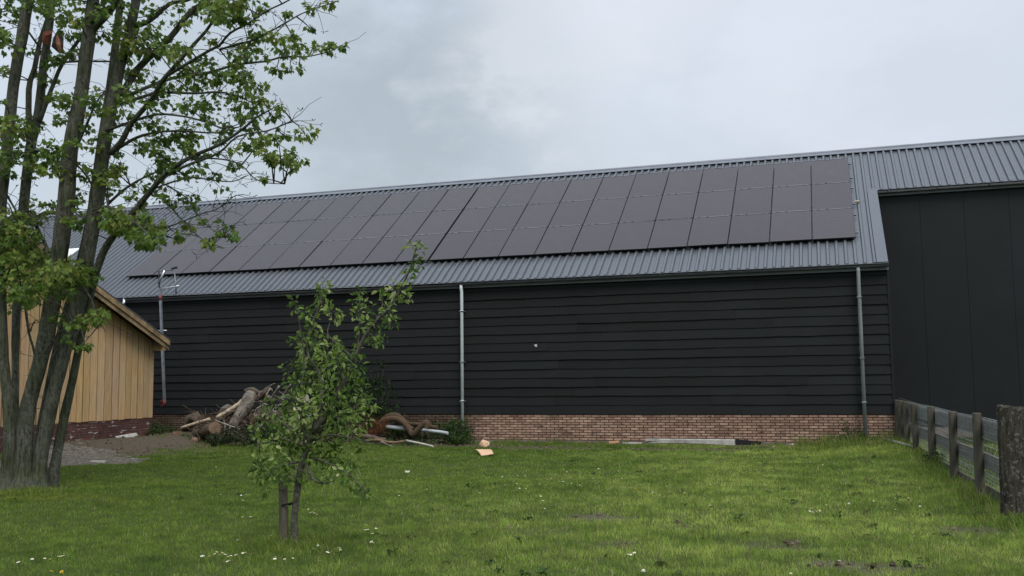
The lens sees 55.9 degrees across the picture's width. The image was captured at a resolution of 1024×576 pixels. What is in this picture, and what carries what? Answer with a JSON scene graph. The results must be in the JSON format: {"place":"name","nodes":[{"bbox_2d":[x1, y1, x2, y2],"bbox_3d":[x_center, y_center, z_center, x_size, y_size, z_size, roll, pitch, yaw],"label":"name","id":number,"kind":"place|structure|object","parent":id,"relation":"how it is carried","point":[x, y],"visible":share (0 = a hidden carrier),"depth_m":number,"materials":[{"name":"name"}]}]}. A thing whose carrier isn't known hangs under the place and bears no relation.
{"place":"outdoors","nodes":[
{"label":"outdoors","id":0,"kind":"place"},
{"bbox_2d":[475,449,492,455],"bbox_3d":[-0.558,3.424,20.107,0.294,0.103,0.947,0,-5,-11],"label":"cardboard sheet","id":1,"kind":"object","parent":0,"point":[483,452],"visible":1,"depth_m":19.90,"materials":[{"name":"beige cardboard"}]},
{"bbox_2d":[0,430,1023,575],"bbox_3d":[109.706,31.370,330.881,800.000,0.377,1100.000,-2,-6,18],"label":"ground","id":2,"kind":"structure","parent":0,"point":[155,440],"depth_m":11.02,"materials":[{"name":"green plant"}]},
{"bbox_2d":[0,443,150,466],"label":"gravel patch","id":3,"kind":"object","parent":2,"relation":"on","point":[73,455],"visible":0.47,"depth_m":20.26,"materials":[{"name":"grey gravel"}]},
{"bbox_2d":[0,216,170,453],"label":"shed","id":4,"kind":"structure","parent":2,"relation":"on","point":[113,395],"depth_m":23.93,"materials":[{"name":"yellow wood"}]},
{"bbox_2d":[151,423,177,434],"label":"weed clump","id":5,"kind":"object","parent":2,"relation":"on","point":[159,429],"visible":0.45,"depth_m":26.24,"materials":[{"name":"green plant"}]},
{"bbox_2d":[0,0,365,490],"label":"maple tree","id":6,"kind":"object","parent":2,"relation":"on","point":[24,461],"visible":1,"depth_m":14.92,"materials":[{"name":"green plant"}]},
{"bbox_2d":[42,30,63,52],"bbox_3d":[-7.677,-4.113,16.113,0.445,0.428,0.113,-2,-6,18],"label":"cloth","id":7,"kind":"object","parent":6,"relation":"hanging from","point":[57,42],"visible":0.95,"depth_m":16.11,"materials":[{"name":"brown fabric"}]},
{"bbox_2d":[181,411,201,431],"bbox_3d":[-8.458,3.534,25.454,0.327,0.573,0.858,4,-7,-39],"label":"log","id":8,"kind":"object","parent":2,"relation":"on","point":[189,417],"visible":0.69,"depth_m":25.27,"materials":[{"name":"wood"}]},
{"bbox_2d":[192,422,220,438],"bbox_3d":[-7.856,3.697,24.661,0.319,0.602,1.536,3,-7,-36],"label":"log","id":9,"kind":"object","parent":2,"relation":"on","point":[213,427],"visible":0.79,"depth_m":24.16,"materials":[{"name":"brown wood"}]},
{"bbox_2d":[205,431,240,445],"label":"bramble","id":10,"kind":"object","parent":2,"relation":"on","point":[217,441],"visible":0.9,"depth_m":23.73,"materials":[{"name":"green plant"}]},
{"bbox_2d":[181,383,318,442],"bbox_3d":[-6.606,3.261,24.460,5.260,1.401,1.688,-2,-6,18],"label":"brushwood","id":11,"kind":"object","parent":2,"relation":"on","point":[218,412],"visible":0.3,"depth_m":24.51,"materials":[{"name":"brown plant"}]},
{"bbox_2d":[216,399,240,418],"bbox_3d":[-7.187,3.083,24.624,0.729,0.515,0.135,1,-6,-18],"label":"pole","id":12,"kind":"object","parent":11,"relation":"on","point":[235,406],"visible":0.88,"depth_m":24.59,"materials":[{"name":"brown wood"}]},
{"bbox_2d":[228,390,255,429],"bbox_3d":[-6.828,3.101,24.543,0.398,0.993,0.760,-5,-7,40],"label":"log","id":13,"kind":"object","parent":11,"relation":"on","point":[248,396],"visible":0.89,"depth_m":24.44,"materials":[{"name":"grey wood"}]},
{"bbox_2d":[221,424,282,447],"bbox_3d":[-6.081,3.595,23.363,2.030,0.611,0.912,-2,-6,18],"label":"bramble","id":14,"kind":"object","parent":2,"relation":"on","point":[238,430],"visible":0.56,"depth_m":23.40,"materials":[{"name":"green plant"}]},
{"bbox_2d":[278,481,288,542],"bbox_3d":[-2.242,2.353,9.447,0.105,0.911,0.098,-2,-6,18],"label":"stake","id":15,"kind":"object","parent":2,"relation":"on","point":[283,518],"visible":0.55,"depth_m":9.43,"materials":[{"name":"brown wood"}]},
{"bbox_2d":[265,415,313,444],"bbox_3d":[-5.365,3.382,22.967,1.547,0.918,1.107,-2,-6,18],"label":"elder shrub","id":16,"kind":"object","parent":2,"relation":"on","point":[284,429],"visible":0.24,"depth_m":22.82,"materials":[{"name":"green plant"}]},
{"bbox_2d":[280,328,375,441],"bbox_3d":[-4.564,2.520,24.092,2.467,3.040,1.656,-1,-5,2],"label":"bush","id":17,"kind":"object","parent":2,"relation":"on","point":[309,384],"visible":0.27,"depth_m":23.98,"materials":[{"name":"green plant"}]},
{"bbox_2d":[247,239,427,544],"bbox_3d":[-1.814,1.042,9.254,1.473,2.944,1.920,3,-6,-32],"label":"apple tree","id":18,"kind":"object","parent":2,"relation":"on","point":[316,426],"visible":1,"depth_m":9.34,"materials":[{"name":"green plant"}]},
{"bbox_2d":[357,416,389,435],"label":"dead conifer branch","id":19,"kind":"object","parent":2,"relation":"on","point":[378,429],"visible":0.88,"depth_m":23.86,"materials":[{"name":"brown plant"}]},
{"bbox_2d":[385,425,405,429],"bbox_3d":[-2.892,3.463,23.934,0.511,0.145,0.101,-2,-6,12],"label":"pipe","id":20,"kind":"object","parent":19,"relation":"on","point":[394,427],"visible":1,"depth_m":23.90,"materials":[{"name":"grey plastic"}]},
{"bbox_2d":[376,416,429,436],"bbox_3d":[-2.714,3.415,23.808,1.548,0.527,0.165,-3,-6,22],"label":"drain hose","id":21,"kind":"object","parent":20,"relation":"on","point":[425,423],"visible":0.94,"depth_m":23.69,"materials":[{"name":"brown plastic"}]},
{"bbox_2d":[358,357,401,441],"bbox_3d":[-3.465,2.902,24.739,1.187,2.254,0.818,-5,-7,38],"label":"bush","id":22,"kind":"object","parent":2,"relation":"on","point":[383,403],"visible":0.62,"depth_m":24.75,"materials":[{"name":"green plant"}]},
{"bbox_2d":[366,438,404,443],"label":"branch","id":23,"kind":"object","parent":2,"relation":"on","point":[388,442],"visible":0.9,"depth_m":23.06,"materials":[{"name":"brown wood"}]},
{"bbox_2d":[384,404,404,440],"bbox_3d":[-3.081,3.546,25.128,0.618,1.036,0.579,1,-6,-13],"label":"nettle clump","id":24,"kind":"object","parent":2,"relation":"on","point":[392,433],"visible":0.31,"depth_m":25.11,"materials":[{"name":"green plant"}]},
{"bbox_2d":[373,437,450,445],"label":"weed clump","id":25,"kind":"object","parent":2,"relation":"on","point":[408,443],"visible":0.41,"depth_m":23.36,"materials":[{"name":"green plant"}]},
{"bbox_2d":[392,420,459,441],"bbox_3d":[-2.160,3.708,24.766,2.153,0.637,0.450,-2,-6,18],"label":"weed clump","id":26,"kind":"object","parent":2,"relation":"on","point":[405,434],"visible":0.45,"depth_m":24.83,"materials":[{"name":"green plant"}]},
{"bbox_2d":[420,429,448,434],"bbox_3d":[-1.973,3.536,23.753,0.908,0.158,0.086,-3,-6,24],"label":"pipe","id":27,"kind":"object","parent":2,"relation":"on","point":[436,431],"visible":0.74,"depth_m":23.68,"materials":[{"name":"grey plastic"}]},
{"bbox_2d":[431,417,473,443],"bbox_3d":[-1.519,3.604,24.206,1.039,0.755,0.929,1,-6,-19],"label":"weed clump","id":28,"kind":"object","parent":2,"relation":"on","point":[450,426],"visible":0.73,"depth_m":24.08,"materials":[{"name":"green plant"}]},
{"bbox_2d":[446,431,475,445],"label":"weed clump","id":29,"kind":"object","parent":2,"relation":"on","point":[457,439],"visible":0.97,"depth_m":23.52,"materials":[{"name":"green plant"}]},
{"bbox_2d":[14,448,994,575],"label":"lawn weeds","id":30,"kind":"object","parent":2,"relation":"on","point":[543,569],"visible":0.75,"depth_m":9.89,"materials":[{"name":"green plant"}]},
{"bbox_2d":[0,428,1023,575],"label":"grass","id":31,"kind":"structure","parent":2,"relation":"on","point":[85,484],"depth_m":11.47,"materials":[{"name":"green plant"}]},
{"bbox_2d":[13,135,1023,445],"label":"barn","id":32,"kind":"structure","parent":2,"relation":"on","point":[913,291],"depth_m":24.61,"materials":[{"name":"black painted timber boards"},{"name":"steel"},{"name":"pink brown brick"}]},
{"bbox_2d":[126,250,181,276],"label":"solar panel","id":33,"kind":"object","parent":32,"relation":"attached to","point":[153,264],"visible":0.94,"depth_m":30.20,"materials":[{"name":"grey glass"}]},
{"bbox_2d":[157,266,178,406],"bbox_3d":[-9.742,1.337,27.346,0.588,3.992,1.315,3,-6,-31],"label":"antenna mast","id":34,"kind":"object","parent":32,"relation":"attached to","point":[163,400],"visible":0.95,"depth_m":27.57,"materials":[{"name":"metal"}]},
{"bbox_2d":[154,248,208,275],"bbox_3d":[-10.264,-0.817,29.958,0.992,0.040,1.651,-2,29,18],"label":"solar panel","id":35,"kind":"object","parent":32,"relation":"attached to","point":[182,260],"visible":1,"depth_m":29.95,"materials":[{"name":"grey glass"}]},
{"bbox_2d":[157,227,207,250],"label":"solar panel","id":36,"kind":"object","parent":32,"relation":"attached to","point":[176,246],"visible":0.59,"depth_m":31.43,"materials":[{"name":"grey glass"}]},
{"bbox_2d":[181,246,235,273],"bbox_3d":[-9.307,-0.865,29.641,0.992,0.040,1.651,-3,29,18],"label":"solar panel","id":37,"kind":"object","parent":32,"relation":"attached to","point":[207,262],"visible":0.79,"depth_m":29.55,"materials":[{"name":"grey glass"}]},
{"bbox_2d":[183,225,234,249],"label":"solar panel","id":38,"kind":"object","parent":32,"relation":"attached to","point":[195,243],"visible":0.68,"depth_m":31.39,"materials":[{"name":"black glass"}]},
{"bbox_2d":[190,206,232,227],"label":"solar panel","id":39,"kind":"object","parent":32,"relation":"attached to","point":[209,215],"visible":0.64,"depth_m":33.09,"materials":[{"name":"black glass"}]},
{"bbox_2d":[211,204,257,225],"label":"solar panel","id":40,"kind":"object","parent":32,"relation":"attached to","point":[230,218],"visible":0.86,"depth_m":32.77,"materials":[{"name":"black glass"}]},
{"bbox_2d":[210,245,263,272],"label":"solar panel","id":41,"kind":"object","parent":32,"relation":"attached to","point":[237,258],"visible":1,"depth_m":29.27,"materials":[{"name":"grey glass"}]},
{"bbox_2d":[216,223,260,246],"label":"solar panel","id":42,"kind":"object","parent":32,"relation":"attached to","point":[245,231],"visible":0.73,"depth_m":31.06,"materials":[{"name":"black glass"}]},
{"bbox_2d":[236,202,283,224],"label":"solar panel","id":43,"kind":"object","parent":32,"relation":"attached to","point":[260,213],"visible":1,"depth_m":32.38,"materials":[{"name":"black glass"}]},
{"bbox_2d":[238,221,287,245],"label":"solar panel","id":44,"kind":"object","parent":32,"relation":"attached to","point":[262,233],"visible":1,"depth_m":30.69,"materials":[{"name":"black glass"}]},
{"bbox_2d":[239,243,292,270],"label":"solar panel","id":45,"kind":"object","parent":32,"relation":"attached to","point":[265,257],"visible":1,"depth_m":28.96,"materials":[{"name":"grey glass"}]},
{"bbox_2d":[262,200,309,222],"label":"solar panel","id":46,"kind":"object","parent":32,"relation":"attached to","point":[286,211],"visible":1,"depth_m":32.06,"materials":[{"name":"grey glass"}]},
{"bbox_2d":[265,220,314,244],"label":"solar panel","id":47,"kind":"object","parent":32,"relation":"attached to","point":[291,232],"visible":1,"depth_m":30.37,"materials":[{"name":"black glass"}]},
{"bbox_2d":[269,241,321,269],"bbox_3d":[-6.429,-0.987,28.700,0.992,0.040,1.651,-3,29,18],"label":"solar panel","id":48,"kind":"object","parent":32,"relation":"attached to","point":[296,255],"visible":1,"depth_m":28.64,"materials":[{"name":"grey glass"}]},
{"bbox_2d":[289,198,335,220],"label":"solar panel","id":49,"kind":"object","parent":32,"relation":"attached to","point":[315,209],"visible":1,"depth_m":31.74,"materials":[{"name":"black glass"}]},
{"bbox_2d":[294,217,342,242],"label":"solar panel","id":50,"kind":"object","parent":32,"relation":"attached to","point":[318,229],"visible":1,"depth_m":30.07,"materials":[{"name":"black glass"}]},
{"bbox_2d":[299,239,351,267],"bbox_3d":[-5.469,-1.020,28.389,0.992,0.040,1.651,-2,29,18],"label":"solar panel","id":51,"kind":"object","parent":32,"relation":"attached to","point":[325,253],"visible":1,"depth_m":28.33,"materials":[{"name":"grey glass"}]},
{"bbox_2d":[317,196,362,218],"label":"solar panel","id":52,"kind":"object","parent":32,"relation":"attached to","point":[339,207],"visible":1,"depth_m":31.44,"materials":[{"name":"black glass"}]},
{"bbox_2d":[323,215,372,240],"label":"solar panel","id":53,"kind":"object","parent":32,"relation":"attached to","point":[345,228],"visible":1,"depth_m":29.75,"materials":[{"name":"black glass"}]},
{"bbox_2d":[330,237,382,265],"bbox_3d":[-4.511,-1.067,28.071,0.992,0.040,1.651,-2,29,18],"label":"solar panel","id":54,"kind":"object","parent":32,"relation":"attached to","point":[358,251],"visible":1,"depth_m":28.01,"materials":[{"name":"black glass"}]},
{"bbox_2d":[345,193,390,216],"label":"solar panel","id":55,"kind":"object","parent":32,"relation":"attached to","point":[366,205],"visible":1,"depth_m":31.13,"materials":[{"name":"black glass"}]},
{"bbox_2d":[353,213,401,238],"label":"solar panel","id":56,"kind":"object","parent":32,"relation":"attached to","point":[378,226],"visible":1,"depth_m":29.43,"materials":[{"name":"black glass"}]},
{"bbox_2d":[362,235,413,264],"bbox_3d":[-3.552,-1.108,27.758,0.992,0.041,1.651,-3,29,18],"label":"solar panel","id":57,"kind":"object","parent":32,"relation":"attached to","point":[387,250],"visible":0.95,"depth_m":27.71,"materials":[{"name":"black glass"}]},
{"bbox_2d":[373,191,419,215],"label":"solar panel","id":58,"kind":"object","parent":32,"relation":"attached to","point":[394,203],"visible":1,"depth_m":30.80,"materials":[{"name":"black glass"}]},
{"bbox_2d":[384,211,431,236],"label":"solar panel","id":59,"kind":"object","parent":32,"relation":"attached to","point":[409,223],"visible":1,"depth_m":29.12,"materials":[{"name":"black glass"}]},
{"bbox_2d":[395,233,445,262],"bbox_3d":[-2.593,-1.150,27.443,0.992,0.042,1.651,-3,29,18],"label":"solar panel","id":60,"kind":"object","parent":32,"relation":"attached to","point":[431,242],"visible":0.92,"depth_m":27.40,"materials":[{"name":"black glass"}]},
{"bbox_2d":[403,189,448,212],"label":"solar panel","id":61,"kind":"object","parent":32,"relation":"attached to","point":[428,200],"visible":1,"depth_m":30.50,"materials":[{"name":"black glass"}]},
{"bbox_2d":[415,209,462,234],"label":"solar panel","id":62,"kind":"object","parent":32,"relation":"attached to","point":[440,221],"visible":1,"depth_m":28.80,"materials":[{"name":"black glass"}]},
{"bbox_2d":[429,231,479,260],"bbox_3d":[-1.602,-1.192,27.119,0.992,0.040,1.651,-3,29,18],"label":"solar panel","id":63,"kind":"object","parent":32,"relation":"attached to","point":[454,246],"visible":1,"depth_m":27.06,"materials":[{"name":"grey glass"}]},
{"bbox_2d":[433,187,477,210],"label":"solar panel","id":64,"kind":"object","parent":32,"relation":"attached to","point":[456,198],"visible":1,"depth_m":30.18,"materials":[{"name":"grey glass"}]},
{"bbox_2d":[448,207,494,232],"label":"solar panel","id":65,"kind":"object","parent":32,"relation":"attached to","point":[471,219],"visible":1,"depth_m":28.48,"materials":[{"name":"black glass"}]},
{"bbox_2d":[465,185,508,208],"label":"solar panel","id":66,"kind":"object","parent":32,"relation":"attached to","point":[486,196],"visible":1,"depth_m":29.86,"materials":[{"name":"grey glass"}]},
{"bbox_2d":[464,229,512,258],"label":"solar panel","id":67,"kind":"object","parent":32,"relation":"attached to","point":[489,244],"visible":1,"depth_m":26.75,"materials":[{"name":"grey glass"}]},
{"bbox_2d":[481,204,526,230],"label":"solar panel","id":68,"kind":"object","parent":32,"relation":"attached to","point":[504,217],"visible":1,"depth_m":28.17,"materials":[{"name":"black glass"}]},
{"bbox_2d":[496,182,539,205],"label":"solar panel","id":69,"kind":"object","parent":32,"relation":"attached to","point":[518,194],"visible":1,"depth_m":29.56,"materials":[{"name":"grey glass"}]},
{"bbox_2d":[499,227,546,256],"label":"solar panel","id":70,"kind":"object","parent":32,"relation":"attached to","point":[523,241],"visible":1,"depth_m":26.43,"materials":[{"name":"grey glass"}]},
{"bbox_2d":[514,202,559,228],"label":"solar panel","id":71,"kind":"object","parent":32,"relation":"attached to","point":[537,215],"visible":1,"depth_m":27.85,"materials":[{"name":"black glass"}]},
{"bbox_2d":[528,179,570,203],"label":"solar panel","id":72,"kind":"object","parent":32,"relation":"attached to","point":[549,191],"visible":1,"depth_m":29.23,"materials":[{"name":"grey glass"}]},
{"bbox_2d":[534,225,582,254],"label":"solar panel","id":73,"kind":"object","parent":32,"relation":"attached to","point":[558,239],"visible":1,"depth_m":26.12,"materials":[{"name":"grey glass"}]},
{"bbox_2d":[548,199,592,226],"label":"solar panel","id":74,"kind":"object","parent":32,"relation":"attached to","point":[571,213],"visible":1,"depth_m":27.53,"materials":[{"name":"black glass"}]},
{"bbox_2d":[561,177,602,201],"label":"solar panel","id":75,"kind":"object","parent":32,"relation":"attached to","point":[582,189],"visible":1,"depth_m":28.92,"materials":[{"name":"grey glass"}]},
{"bbox_2d":[571,223,617,252],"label":"solar panel","id":76,"kind":"object","parent":32,"relation":"attached to","point":[595,237],"visible":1,"depth_m":25.81,"materials":[{"name":"grey glass"}]},
{"bbox_2d":[583,197,627,224],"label":"solar panel","id":77,"kind":"object","parent":32,"relation":"attached to","point":[603,211],"visible":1,"depth_m":27.22,"materials":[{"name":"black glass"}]},
{"bbox_2d":[594,175,635,199],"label":"solar panel","id":78,"kind":"object","parent":32,"relation":"attached to","point":[615,187],"visible":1,"depth_m":28.61,"materials":[{"name":"grey glass"}]},
{"bbox_2d":[609,220,654,250],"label":"solar panel","id":79,"kind":"object","parent":32,"relation":"attached to","point":[629,236],"visible":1,"depth_m":25.49,"materials":[{"name":"grey glass"}]},
{"bbox_2d":[619,195,662,222],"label":"solar panel","id":80,"kind":"object","parent":32,"relation":"attached to","point":[641,208],"visible":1,"depth_m":26.89,"materials":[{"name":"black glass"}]},
{"bbox_2d":[628,171,668,196],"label":"solar panel","id":81,"kind":"object","parent":32,"relation":"attached to","point":[646,184],"visible":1,"depth_m":28.28,"materials":[{"name":"grey glass"}]},
{"bbox_2d":[648,218,692,248],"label":"solar panel","id":82,"kind":"object","parent":32,"relation":"attached to","point":[671,233],"visible":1,"depth_m":25.18,"materials":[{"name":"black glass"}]},
{"bbox_2d":[656,192,697,219],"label":"solar panel","id":83,"kind":"object","parent":32,"relation":"attached to","point":[678,206],"visible":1,"depth_m":26.58,"materials":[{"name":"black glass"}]},
{"bbox_2d":[663,169,702,194],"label":"solar panel","id":84,"kind":"object","parent":32,"relation":"attached to","point":[686,181],"visible":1,"depth_m":27.98,"materials":[{"name":"grey glass"}]},
{"bbox_2d":[687,215,730,246],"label":"solar panel","id":85,"kind":"object","parent":32,"relation":"attached to","point":[710,231],"visible":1,"depth_m":24.86,"materials":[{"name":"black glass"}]},
{"bbox_2d":[693,190,734,217],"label":"solar panel","id":86,"kind":"object","parent":32,"relation":"attached to","point":[714,203],"visible":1,"depth_m":26.27,"materials":[{"name":"grey glass"}]},
{"bbox_2d":[699,166,737,191],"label":"solar panel","id":87,"kind":"object","parent":32,"relation":"attached to","point":[719,179],"visible":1,"depth_m":27.66,"materials":[{"name":"grey glass"}]},
{"bbox_2d":[728,213,770,244],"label":"solar panel","id":88,"kind":"object","parent":32,"relation":"attached to","point":[749,228],"visible":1,"depth_m":24.55,"materials":[{"name":"black glass"}]},
{"bbox_2d":[732,187,772,214],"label":"solar panel","id":89,"kind":"object","parent":32,"relation":"attached to","point":[753,201],"visible":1,"depth_m":25.96,"materials":[{"name":"grey glass"}]},
{"bbox_2d":[736,164,773,188],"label":"solar panel","id":90,"kind":"object","parent":32,"relation":"attached to","point":[754,176],"visible":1,"depth_m":27.36,"materials":[{"name":"grey glass"}]},
{"bbox_2d":[770,210,811,242],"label":"solar panel","id":91,"kind":"object","parent":32,"relation":"attached to","point":[789,226],"visible":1,"depth_m":24.23,"materials":[{"name":"black glass"}]},
{"bbox_2d":[772,184,810,211],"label":"solar panel","id":92,"kind":"object","parent":32,"relation":"attached to","point":[792,198],"visible":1,"depth_m":25.66,"materials":[{"name":"grey glass"}]},
{"bbox_2d":[773,161,810,186],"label":"solar panel","id":93,"kind":"object","parent":32,"relation":"attached to","point":[791,173],"visible":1,"depth_m":27.04,"materials":[{"name":"grey glass"}]},
{"bbox_2d":[811,158,849,183],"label":"solar panel","id":94,"kind":"object","parent":32,"relation":"attached to","point":[830,171],"visible":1,"depth_m":26.72,"materials":[{"name":"grey glass"}]},
{"bbox_2d":[812,182,852,209],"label":"solar panel","id":95,"kind":"object","parent":32,"relation":"attached to","point":[835,195],"visible":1,"depth_m":25.33,"materials":[{"name":"grey glass"}]},
{"bbox_2d":[812,208,855,239],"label":"solar panel","id":96,"kind":"object","parent":32,"relation":"attached to","point":[830,224],"visible":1,"depth_m":23.92,"materials":[{"name":"black glass"}]},
{"bbox_2d":[51,429,1020,569],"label":"earth clods","id":97,"kind":"object","parent":2,"relation":"on","point":[837,563],"visible":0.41,"depth_m":21.34,"materials":[{"name":"brown soil"}]},
{"bbox_2d":[646,439,734,444],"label":"concrete slab","id":98,"kind":"structure","parent":2,"relation":"on","point":[717,441],"depth_m":22.94,"materials":[{"name":"grey concrete"}]},
{"bbox_2d":[823,430,878,443],"bbox_3d":[7.502,3.348,21.418,1.239,0.398,0.648,-2,-6,18],"label":"weed clump","id":99,"kind":"object","parent":2,"relation":"on","point":[840,436],"visible":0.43,"depth_m":21.36,"materials":[{"name":"green plant"}]},
{"bbox_2d":[838,413,863,441],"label":"weed clump","id":100,"kind":"object","parent":2,"relation":"on","point":[855,429],"visible":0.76,"depth_m":21.81,"materials":[{"name":"green plant"}]},
{"bbox_2d":[921,447,948,466],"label":"weed clump","id":101,"kind":"object","parent":2,"relation":"on","point":[925,456],"visible":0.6,"depth_m":16.03,"materials":[{"name":"green plant"}]},
{"bbox_2d":[894,398,999,502],"bbox_3d":[7.094,2.644,16.146,0.188,1.385,11.688,-2,-6,16],"label":"fence","id":102,"kind":"object","parent":2,"relation":"on","point":[976,426],"visible":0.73,"depth_m":14.25,"materials":[{"name":"wood"}]},
{"bbox_2d":[926,434,999,487],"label":"field grass","id":103,"kind":"structure","parent":2,"relation":"on","point":[962,440],"depth_m":19.38,"materials":[{"name":"green plant"}]},
{"bbox_2d":[996,405,1023,520],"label":"old post","id":104,"kind":"object","parent":2,"relation":"on","point":[1010,429],"visible":0.85,"depth_m":10.35,"materials":[{"name":"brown wood"}]},
{"bbox_2d":[0,0,1023,216],"label":"sky","id":105,"kind":"structure","parent":0,"point":[432,91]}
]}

